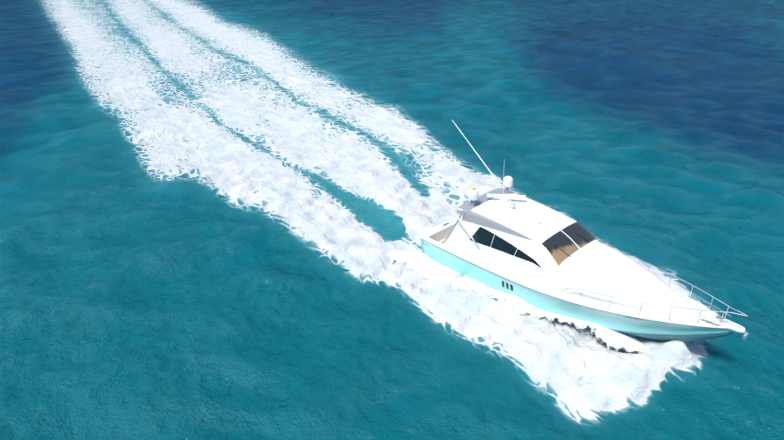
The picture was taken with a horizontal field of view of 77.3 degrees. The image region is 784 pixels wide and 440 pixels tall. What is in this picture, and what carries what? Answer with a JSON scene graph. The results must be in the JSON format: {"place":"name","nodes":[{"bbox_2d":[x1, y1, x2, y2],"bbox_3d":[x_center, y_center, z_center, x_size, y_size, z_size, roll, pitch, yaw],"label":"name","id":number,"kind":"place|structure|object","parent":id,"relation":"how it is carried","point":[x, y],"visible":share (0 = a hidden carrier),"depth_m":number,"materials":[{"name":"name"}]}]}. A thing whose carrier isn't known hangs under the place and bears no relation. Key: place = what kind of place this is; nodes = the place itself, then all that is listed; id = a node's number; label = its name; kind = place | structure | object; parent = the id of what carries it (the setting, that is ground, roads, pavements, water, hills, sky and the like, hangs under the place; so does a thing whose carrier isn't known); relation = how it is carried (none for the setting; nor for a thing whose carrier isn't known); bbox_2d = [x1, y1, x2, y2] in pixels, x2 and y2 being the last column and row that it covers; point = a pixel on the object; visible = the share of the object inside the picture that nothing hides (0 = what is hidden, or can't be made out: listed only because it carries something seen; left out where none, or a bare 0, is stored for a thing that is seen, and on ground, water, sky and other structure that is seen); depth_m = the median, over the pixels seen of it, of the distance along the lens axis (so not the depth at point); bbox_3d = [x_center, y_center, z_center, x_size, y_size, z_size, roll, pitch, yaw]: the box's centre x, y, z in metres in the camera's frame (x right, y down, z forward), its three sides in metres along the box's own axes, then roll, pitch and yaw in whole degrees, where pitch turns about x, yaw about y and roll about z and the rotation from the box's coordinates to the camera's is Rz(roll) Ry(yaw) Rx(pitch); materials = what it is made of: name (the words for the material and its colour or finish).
{"place":"outdoors","nodes":[
{"label":"outdoors","id":0,"kind":"place"},
{"bbox_2d":[0,0,783,439],"bbox_3d":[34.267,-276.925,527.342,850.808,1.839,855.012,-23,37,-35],"label":"sea water","id":1,"kind":"structure","parent":0,"point":[212,212],"depth_m":34.24,"materials":[{"name":"teal liquid"}]},
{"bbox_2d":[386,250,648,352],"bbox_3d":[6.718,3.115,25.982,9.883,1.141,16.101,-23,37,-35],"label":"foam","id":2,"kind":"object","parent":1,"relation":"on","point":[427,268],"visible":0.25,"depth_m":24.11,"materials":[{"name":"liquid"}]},
{"bbox_2d":[420,219,733,341],"bbox_3d":[8.408,3.127,24.870,5.000,2.970,15.100,-23,33,-35],"label":"yacht hull","id":3,"kind":"object","parent":1,"relation":"on","point":[651,330],"visible":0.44,"depth_m":22.11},
{"bbox_2d":[420,220,727,328],"bbox_3d":[8.379,2.497,24.557,5.039,1.659,15.090,-23,33,-35],"label":"gunwale","id":4,"kind":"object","parent":3,"relation":"on","point":[437,237],"depth_m":21.99,"materials":[{"name":"white plastic"}]},
{"bbox_2d":[424,236,748,339],"bbox_3d":[8.551,1.982,24.044,4.703,1.639,15.410,-23,33,-35],"label":"bow railing","id":5,"kind":"object","parent":4,"relation":"attached to","point":[709,316],"visible":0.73,"depth_m":19.55,"materials":[{"name":"silver metal"}]},
{"bbox_2d":[538,241,702,320],"bbox_3d":[10.566,2.861,21.920,4.207,1.482,6.400,-23,33,-35],"label":"foredeck","id":6,"kind":"object","parent":4,"relation":"on","point":[599,267],"visible":0.79,"depth_m":21.52,"materials":[{"name":"white plastic"}]},
{"bbox_2d":[457,192,598,292],"bbox_3d":[6.952,0.805,25.463,4.320,2.641,6.200,-23,33,-35],"label":"yacht cabin","id":7,"kind":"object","parent":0,"point":[525,217],"depth_m":24.12,"materials":[{"name":"white plastic"}]},
{"bbox_2d":[396,120,539,251],"bbox_3d":[4.521,-1.750,26.552,5.294,6.334,8.293,-23,33,-35],"label":"radar arch","id":8,"kind":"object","parent":7,"relation":"on","point":[452,240],"visible":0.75,"depth_m":26.11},
{"bbox_2d":[462,191,589,267],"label":"windows","id":9,"kind":"structure","parent":7,"relation":"in","point":[483,236],"depth_m":24.52,"materials":[{"name":"black glass"}]}
]}

